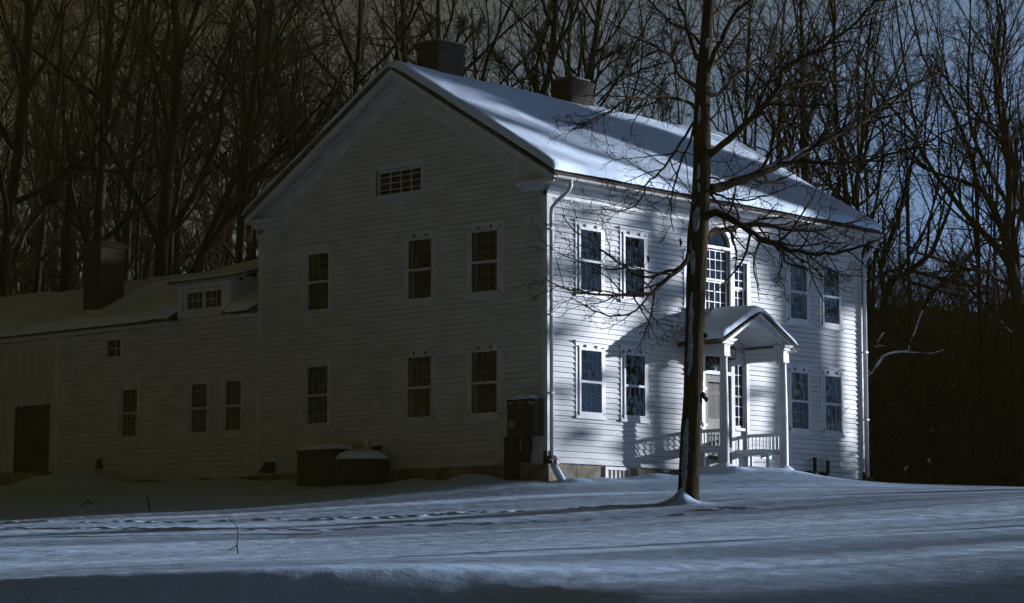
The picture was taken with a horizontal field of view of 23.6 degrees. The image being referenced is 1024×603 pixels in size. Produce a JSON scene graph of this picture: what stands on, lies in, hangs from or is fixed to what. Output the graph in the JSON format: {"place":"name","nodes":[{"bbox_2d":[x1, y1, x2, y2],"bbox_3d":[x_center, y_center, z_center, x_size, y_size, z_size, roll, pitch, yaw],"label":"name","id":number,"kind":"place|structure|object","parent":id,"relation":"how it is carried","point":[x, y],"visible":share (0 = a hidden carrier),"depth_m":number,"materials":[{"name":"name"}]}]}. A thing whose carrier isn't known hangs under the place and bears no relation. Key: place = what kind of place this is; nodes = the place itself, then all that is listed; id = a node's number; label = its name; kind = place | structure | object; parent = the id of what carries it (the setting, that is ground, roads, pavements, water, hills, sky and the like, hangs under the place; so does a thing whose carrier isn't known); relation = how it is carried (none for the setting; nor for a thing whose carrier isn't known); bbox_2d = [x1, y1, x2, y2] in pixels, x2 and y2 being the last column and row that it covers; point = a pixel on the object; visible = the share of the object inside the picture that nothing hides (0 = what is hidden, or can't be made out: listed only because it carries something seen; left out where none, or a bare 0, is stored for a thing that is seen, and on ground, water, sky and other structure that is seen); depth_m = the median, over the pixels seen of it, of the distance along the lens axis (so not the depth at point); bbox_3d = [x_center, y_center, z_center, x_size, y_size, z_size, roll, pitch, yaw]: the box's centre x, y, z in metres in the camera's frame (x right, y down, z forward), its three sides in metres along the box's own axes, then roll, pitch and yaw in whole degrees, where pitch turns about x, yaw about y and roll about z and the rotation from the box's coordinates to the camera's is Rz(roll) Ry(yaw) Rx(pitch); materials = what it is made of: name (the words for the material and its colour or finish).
{"place":"outdoors","nodes":[
{"label":"outdoors","id":0,"kind":"place"},
{"bbox_2d":[0,466,1023,602],"bbox_3d":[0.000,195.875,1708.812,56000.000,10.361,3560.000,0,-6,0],"label":"snow ground","id":1,"kind":"structure","parent":0,"point":[736,534],"depth_m":30.10,"materials":[{"name":"white snow"}]},
{"bbox_2d":[25,137,154,291],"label":"broken tree","id":2,"kind":"object","parent":1,"relation":"on","point":[65,245],"visible":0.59,"depth_m":68.50,"materials":[{"name":"brown plant"}]},
{"bbox_2d":[0,0,201,296],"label":"forest tree","id":3,"kind":"object","parent":1,"relation":"on","point":[11,200],"visible":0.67,"depth_m":66.95,"materials":[{"name":"brown plant"}]},
{"bbox_2d":[0,0,222,242],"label":"forest tree","id":4,"kind":"object","parent":1,"relation":"on","point":[118,203],"visible":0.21,"depth_m":73.19,"materials":[{"name":"brown plant"}]},
{"bbox_2d":[0,0,250,292],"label":"forest tree","id":5,"kind":"object","parent":1,"relation":"on","point":[40,257],"visible":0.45,"depth_m":70.59,"materials":[{"name":"brown plant"}]},
{"bbox_2d":[0,0,253,244],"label":"forest tree","id":6,"kind":"object","parent":1,"relation":"on","point":[107,124],"visible":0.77,"depth_m":67.58,"materials":[{"name":"brown plant"}]},
{"bbox_2d":[9,0,285,281],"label":"forest tree","id":7,"kind":"object","parent":1,"relation":"on","point":[139,112],"visible":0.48,"depth_m":69.55,"materials":[{"name":"brown plant"}]},
{"bbox_2d":[41,0,256,277],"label":"forest tree","id":8,"kind":"object","parent":1,"relation":"on","point":[163,233],"visible":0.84,"depth_m":66.38,"materials":[{"name":"brown plant"}]},
{"bbox_2d":[0,0,368,290],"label":"forest tree","id":9,"kind":"object","parent":1,"relation":"on","point":[135,277],"visible":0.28,"depth_m":74.75,"materials":[{"name":"brown plant"}]},
{"bbox_2d":[55,0,360,259],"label":"forest tree","id":10,"kind":"object","parent":1,"relation":"on","point":[254,237],"visible":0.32,"depth_m":70.55,"materials":[{"name":"brown plant"}]},
{"bbox_2d":[229,519,238,553],"bbox_3d":[-3.357,2.832,29.569,0.125,0.420,0.017,0,-6,0],"label":"dead stalk","id":11,"kind":"object","parent":1,"relation":"on","point":[237,539],"visible":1,"depth_m":29.56,"materials":[{"name":"brown plant"}]},
{"bbox_2d":[131,0,337,263],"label":"forest tree","id":12,"kind":"object","parent":1,"relation":"on","point":[243,163],"visible":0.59,"depth_m":65.07,"materials":[{"name":"brown plant"}]},
{"bbox_2d":[109,0,373,275],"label":"crooked tree","id":13,"kind":"object","parent":1,"relation":"on","point":[174,214],"visible":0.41,"depth_m":68.69,"materials":[{"name":"brown plant"}]},
{"bbox_2d":[161,0,373,204],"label":"arched tree","id":14,"kind":"object","parent":1,"relation":"on","point":[317,118],"visible":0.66,"depth_m":64.08,"materials":[{"name":"brown plant"}]},
{"bbox_2d":[190,0,402,272],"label":"leaning tree","id":15,"kind":"object","parent":1,"relation":"on","point":[216,228],"visible":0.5,"depth_m":66.56,"materials":[{"name":"brown plant"}]},
{"bbox_2d":[296,443,352,486],"bbox_3d":[-3.874,3.469,51.282,1.160,1.016,0.690,-6,-9,42],"label":"outdoor unit","id":16,"kind":"object","parent":1,"relation":"on","point":[316,465],"visible":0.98,"depth_m":51.00,"materials":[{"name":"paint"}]},
{"bbox_2d":[335,449,388,484],"bbox_3d":[-3.088,3.425,50.511,1.100,0.770,1.100,-6,-9,42],"label":"planter tub","id":17,"kind":"object","parent":1,"relation":"on","point":[361,466],"visible":0.97,"depth_m":50.08,"materials":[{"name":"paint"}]},
{"bbox_2d":[241,0,499,155],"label":"forest tree","id":18,"kind":"object","parent":1,"relation":"on","point":[356,63],"visible":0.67,"depth_m":66.62,"materials":[{"name":"brown plant"}]},
{"bbox_2d":[201,0,585,168],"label":"forest tree","id":19,"kind":"object","parent":1,"relation":"on","point":[439,10],"visible":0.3,"depth_m":73.39,"materials":[{"name":"brown plant"}]},
{"bbox_2d":[238,0,559,112],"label":"forest tree","id":20,"kind":"object","parent":1,"relation":"on","point":[403,46],"visible":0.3,"depth_m":70.80,"materials":[{"name":"brown plant"}]},
{"bbox_2d":[0,38,883,486],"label":"farmhouse","id":21,"kind":"object","parent":1,"relation":"on","point":[372,294],"visible":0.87,"depth_m":52.21,"materials":[{"name":"white paint"}]},
{"bbox_2d":[16,400,49,471],"bbox_3d":[-11.561,3.250,59.070,1.300,1.705,0.150,-6,-9,42],"label":"barn door","id":22,"kind":"structure","parent":21,"relation":"in","point":[32,453],"depth_m":59.08,"materials":[{"name":"paint"}]},
{"bbox_2d":[95,458,102,468],"bbox_3d":[-9.629,3.776,57.162,0.160,0.250,0.120,-6,-9,42],"label":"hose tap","id":23,"kind":"object","parent":21,"relation":"attached to","point":[98,465],"visible":1,"depth_m":57.12,"materials":[{"name":"metal"}]},
{"bbox_2d":[104,335,123,360],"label":"small window","id":24,"kind":"structure","parent":21,"relation":"in","point":[116,349],"depth_m":57.33,"materials":[{"name":"white paint"}]},
{"bbox_2d":[114,381,140,442],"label":"window","id":25,"kind":"structure","parent":21,"relation":"in","point":[128,398],"depth_m":56.84,"materials":[{"name":"white paint"}]},
{"bbox_2d":[183,375,210,438],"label":"window","id":26,"kind":"structure","parent":21,"relation":"in","point":[197,388],"depth_m":55.20,"materials":[{"name":"white paint"}]},
{"bbox_2d":[217,372,244,436],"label":"window","id":27,"kind":"structure","parent":21,"relation":"in","point":[231,386],"depth_m":54.44,"materials":[{"name":"white paint"}]},
{"bbox_2d":[257,462,274,472],"bbox_3d":[-5.330,3.594,53.113,0.220,0.240,0.320,-6,-9,42],"label":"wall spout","id":28,"kind":"object","parent":21,"relation":"attached to","point":[267,467],"depth_m":53.08,"materials":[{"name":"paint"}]},
{"bbox_2d":[297,355,333,430],"bbox_3d":[-4.168,1.970,52.543,1.050,1.562,0.215,-6,-9,42],"label":"window","id":29,"kind":"structure","parent":21,"relation":"in","point":[315,372],"depth_m":52.67,"materials":[{"name":"white paint"}]},
{"bbox_2d":[299,242,333,316],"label":"window","id":30,"kind":"structure","parent":21,"relation":"in","point":[316,259],"depth_m":52.94,"materials":[{"name":"white paint"}]},
{"bbox_2d":[363,439,381,451],"bbox_3d":[-2.912,3.082,51.103,0.435,0.445,0.150,-6,-9,42],"label":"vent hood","id":31,"kind":"object","parent":21,"relation":"attached to","point":[366,444],"visible":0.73,"depth_m":51.14,"materials":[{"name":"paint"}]},
{"bbox_2d":[369,156,427,200],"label":"attic window","id":32,"kind":"structure","parent":21,"relation":"in","point":[405,177],"depth_m":51.44,"materials":[{"name":"white paint"}]},
{"bbox_2d":[401,346,438,424],"bbox_3d":[-1.849,1.734,50.460,1.040,1.562,0.215,-6,-9,42],"label":"window","id":33,"kind":"structure","parent":21,"relation":"in","point":[420,364],"depth_m":50.57,"materials":[{"name":"white paint"}]},
{"bbox_2d":[401,228,438,306],"bbox_3d":[-1.849,-0.695,50.736,1.040,1.552,0.215,-6,-9,42],"label":"window","id":34,"kind":"structure","parent":21,"relation":"in","point":[420,246],"depth_m":50.84,"materials":[{"name":"white paint"}]},
{"bbox_2d":[464,219,504,299],"bbox_3d":[-0.502,-0.832,49.529,1.070,1.552,0.215,-6,-9,42],"label":"window","id":35,"kind":"structure","parent":21,"relation":"in","point":[485,267],"depth_m":49.63,"materials":[{"name":"white paint"}]},
{"bbox_2d":[464,340,505,420],"bbox_3d":[-0.502,1.598,49.253,1.070,1.562,0.215,-6,-9,42],"label":"window","id":36,"kind":"structure","parent":21,"relation":"in","point":[485,362],"depth_m":49.36,"materials":[{"name":"white paint"}]},
{"bbox_2d":[500,394,543,479],"bbox_3d":[0.119,2.756,48.272,1.096,1.855,0.304,-6,-9,42],"label":"utility cabinet","id":37,"kind":"object","parent":21,"relation":"attached to","point":[525,417],"visible":0.99,"depth_m":48.15,"materials":[{"name":"metal"}]},
{"bbox_2d":[573,219,606,299],"bbox_3d":[1.527,-0.838,49.384,0.215,1.552,1.010,-6,-9,42],"label":"window","id":38,"kind":"structure","parent":21,"relation":"in","point":[588,228],"depth_m":49.50,"materials":[{"name":"white paint"}]},
{"bbox_2d":[574,339,607,419],"bbox_3d":[1.527,1.581,49.110,0.215,1.562,1.010,-6,-9,42],"label":"window","id":39,"kind":"structure","parent":21,"relation":"in","point":[590,401],"depth_m":49.23,"materials":[{"name":"white paint"}]},
{"bbox_2d":[604,466,629,477],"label":"cellar window","id":40,"kind":"structure","parent":21,"relation":"in","point":[609,472],"depth_m":49.46,"materials":[{"name":"white paint"}]},
{"bbox_2d":[618,226,650,305],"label":"window","id":41,"kind":"structure","parent":21,"relation":"in","point":[633,242],"depth_m":50.53,"materials":[{"name":"white paint"}]},
{"bbox_2d":[619,344,650,423],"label":"window","id":42,"kind":"structure","parent":21,"relation":"in","point":[634,387],"depth_m":50.26,"materials":[{"name":"white paint"}]},
{"bbox_2d":[703,375,730,465],"bbox_3d":[4.322,2.569,52.105,0.145,1.990,1.000,-6,-9,42],"label":"door","id":43,"kind":"structure","parent":21,"relation":"in","point":[712,390],"depth_m":52.13,"materials":[{"name":"white wood"}]},
{"bbox_2d":[683,224,751,313],"bbox_3d":[4.331,-0.679,52.533,0.280,1.980,2.330,-6,-9,42],"label":"arched window","id":44,"kind":"structure","parent":21,"relation":"in","point":[717,274],"depth_m":52.80,"materials":[{"name":"white paint"}]},
{"bbox_2d":[728,344,736,359],"bbox_3d":[4.615,0.905,51.499,0.182,0.660,0.210,-6,-9,42],"label":"lantern","id":45,"kind":"object","parent":21,"relation":"hanging from","point":[733,349],"visible":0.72,"depth_m":51.42,"materials":[{"name":"metal"}]},
{"bbox_2d":[785,254,811,326],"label":"window","id":46,"kind":"structure","parent":21,"relation":"in","point":[798,313],"depth_m":54.80,"materials":[{"name":"white paint"}]},
{"bbox_2d":[786,363,813,435],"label":"window","id":47,"kind":"structure","parent":21,"relation":"in","point":[798,375],"depth_m":54.52,"materials":[{"name":"white paint"}]},
{"bbox_2d":[806,457,816,473],"bbox_3d":[6.642,3.663,54.383,0.270,0.411,0.144,1,-7,-10],"label":"vent pipe","id":48,"kind":"object","parent":21,"relation":"attached to","point":[814,465],"visible":0.79,"depth_m":54.39,"materials":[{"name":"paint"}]},
{"bbox_2d":[819,457,829,475],"bbox_3d":[6.981,3.695,54.757,0.278,0.431,0.145,1,-7,-13],"label":"vent pipe","id":49,"kind":"object","parent":21,"relation":"attached to","point":[827,472],"visible":0.92,"depth_m":54.75,"materials":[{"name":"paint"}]},
{"bbox_2d":[817,259,843,330],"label":"window","id":50,"kind":"structure","parent":21,"relation":"in","point":[832,320],"depth_m":55.73,"materials":[{"name":"white paint"}]},
{"bbox_2d":[819,367,845,437],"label":"window","id":51,"kind":"structure","parent":21,"relation":"in","point":[832,391],"depth_m":55.46,"materials":[{"name":"white paint"}]},
{"bbox_2d":[393,0,586,92],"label":"forest tree","id":52,"kind":"object","parent":1,"relation":"on","point":[508,72],"visible":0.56,"depth_m":69.13,"materials":[{"name":"brown plant"}]},
{"bbox_2d":[417,0,584,95],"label":"twin tree","id":53,"kind":"object","parent":1,"relation":"on","point":[552,52],"visible":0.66,"depth_m":67.12,"materials":[{"name":"brown plant"}]},
{"bbox_2d":[0,0,1023,422],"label":"woodland","id":54,"kind":"object","parent":1,"relation":"on","point":[222,252],"visible":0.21,"depth_m":84.89,"materials":[{"name":"brown plant"}]},
{"bbox_2d":[467,0,697,117],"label":"forest tree","id":55,"kind":"object","parent":1,"relation":"on","point":[583,22],"visible":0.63,"depth_m":68.03,"materials":[{"name":"brown plant"}]},
{"bbox_2d":[475,0,697,124],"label":"forest tree","id":56,"kind":"object","parent":1,"relation":"on","point":[645,68],"visible":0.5,"depth_m":69.95,"materials":[{"name":"brown plant"}]},
{"bbox_2d":[564,0,773,158],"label":"forest tree","id":57,"kind":"object","parent":1,"relation":"on","point":[660,105],"visible":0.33,"depth_m":76.15,"materials":[{"name":"brown plant"}]},
{"bbox_2d":[644,0,864,159],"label":"forest tree","id":58,"kind":"object","parent":1,"relation":"on","point":[746,99],"visible":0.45,"depth_m":70.93,"materials":[{"name":"brown plant"}]},
{"bbox_2d":[514,0,1023,500],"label":"maple tree","id":59,"kind":"object","parent":1,"relation":"on","point":[700,194],"visible":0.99,"depth_m":40.02,"materials":[{"name":"brown plant"}]},
{"bbox_2d":[679,0,900,200],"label":"forest tree","id":60,"kind":"object","parent":1,"relation":"on","point":[802,137],"visible":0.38,"depth_m":69.99,"materials":[{"name":"brown plant"}]},
{"bbox_2d":[668,0,946,260],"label":"clump tree","id":61,"kind":"object","parent":1,"relation":"on","point":[842,146],"visible":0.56,"depth_m":67.84,"materials":[{"name":"brown plant"}]},
{"bbox_2d":[799,0,975,458],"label":"forest tree","id":62,"kind":"object","parent":1,"relation":"on","point":[869,313],"visible":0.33,"depth_m":72.66,"materials":[{"name":"brown plant"}]},
{"bbox_2d":[760,0,1023,486],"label":"forest tree","id":63,"kind":"object","parent":1,"relation":"on","point":[993,311],"visible":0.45,"depth_m":66.69,"materials":[{"name":"brown plant"}]},
{"bbox_2d":[904,466,908,479],"bbox_3d":[9.972,4.327,61.907,0.140,0.354,0.131,0,-6,0],"label":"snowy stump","id":64,"kind":"object","parent":1,"relation":"on","point":[906,468],"visible":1,"depth_m":61.87,"materials":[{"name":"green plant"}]},
{"bbox_2d":[826,0,994,467],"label":"forest tree","id":65,"kind":"object","parent":1,"relation":"on","point":[907,205],"visible":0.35,"depth_m":73.95,"materials":[{"name":"brown plant"}]},
{"bbox_2d":[828,50,1023,483],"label":"snow limbed tree","id":66,"kind":"object","parent":1,"relation":"on","point":[931,293],"visible":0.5,"depth_m":64.30,"materials":[{"name":"brown plant"}]},
{"bbox_2d":[875,332,884,347],"bbox_3d":[9.350,0.984,62.285,0.264,0.416,0.076,0,-6,0],"label":"snowy bough","id":67,"kind":"object","parent":66,"relation":"attached to","point":[880,339],"visible":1,"depth_m":62.26,"materials":[{"name":"brown plant"}]},
{"bbox_2d":[927,458,933,466],"bbox_3d":[10.739,4.138,62.935,0.168,0.245,0.146,0,-6,0],"label":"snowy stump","id":68,"kind":"object","parent":1,"relation":"on","point":[929,463],"visible":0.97,"depth_m":62.89,"materials":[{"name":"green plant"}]},
{"bbox_2d":[848,0,1023,486],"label":"maple tree","id":69,"kind":"object","parent":1,"relation":"on","point":[1008,253],"visible":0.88,"depth_m":62.56,"materials":[{"name":"brown plant"}]},
{"bbox_2d":[863,310,943,383],"bbox_3d":[9.558,1.204,60.248,2.126,1.995,0.173,0,-6,0],"label":"snowy bough","id":70,"kind":"object","parent":69,"relation":"attached to","point":[874,372],"visible":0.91,"depth_m":60.20,"materials":[{"name":"brown plant"}]},
{"bbox_2d":[1001,321,1011,332],"bbox_3d":[12.369,0.639,61.318,0.287,0.318,0.052,0,-6,0],"label":"snowy bough","id":71,"kind":"object","parent":69,"relation":"attached to","point":[1005,327],"visible":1,"depth_m":61.30,"materials":[{"name":"brown plant"}]},
{"bbox_2d":[852,0,1023,469],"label":"forest tree","id":72,"kind":"object","parent":1,"relation":"on","point":[979,307],"visible":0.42,"depth_m":71.49,"materials":[{"name":"brown plant"}]},
{"bbox_2d":[854,0,1023,482],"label":"leaning tree","id":73,"kind":"object","parent":1,"relation":"on","point":[885,296],"visible":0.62,"depth_m":65.65,"materials":[{"name":"brown plant"}]},
{"bbox_2d":[861,214,1023,486],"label":"undergrowth","id":74,"kind":"object","parent":1,"relation":"on","point":[958,463],"visible":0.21,"depth_m":67.05,"materials":[{"name":"brown plant"}]},
{"bbox_2d":[0,0,1023,311],"label":"sky","id":75,"kind":"structure","parent":0,"point":[964,4],"materials":[{"name":"blue"}]},
{"bbox_2d":[863,301,1013,474],"bbox_3d":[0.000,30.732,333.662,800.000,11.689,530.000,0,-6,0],"label":"hill","id":76,"kind":"structure","parent":0,"point":[934,358],"depth_m":94.83,"materials":[{"name":"black"}]}
]}

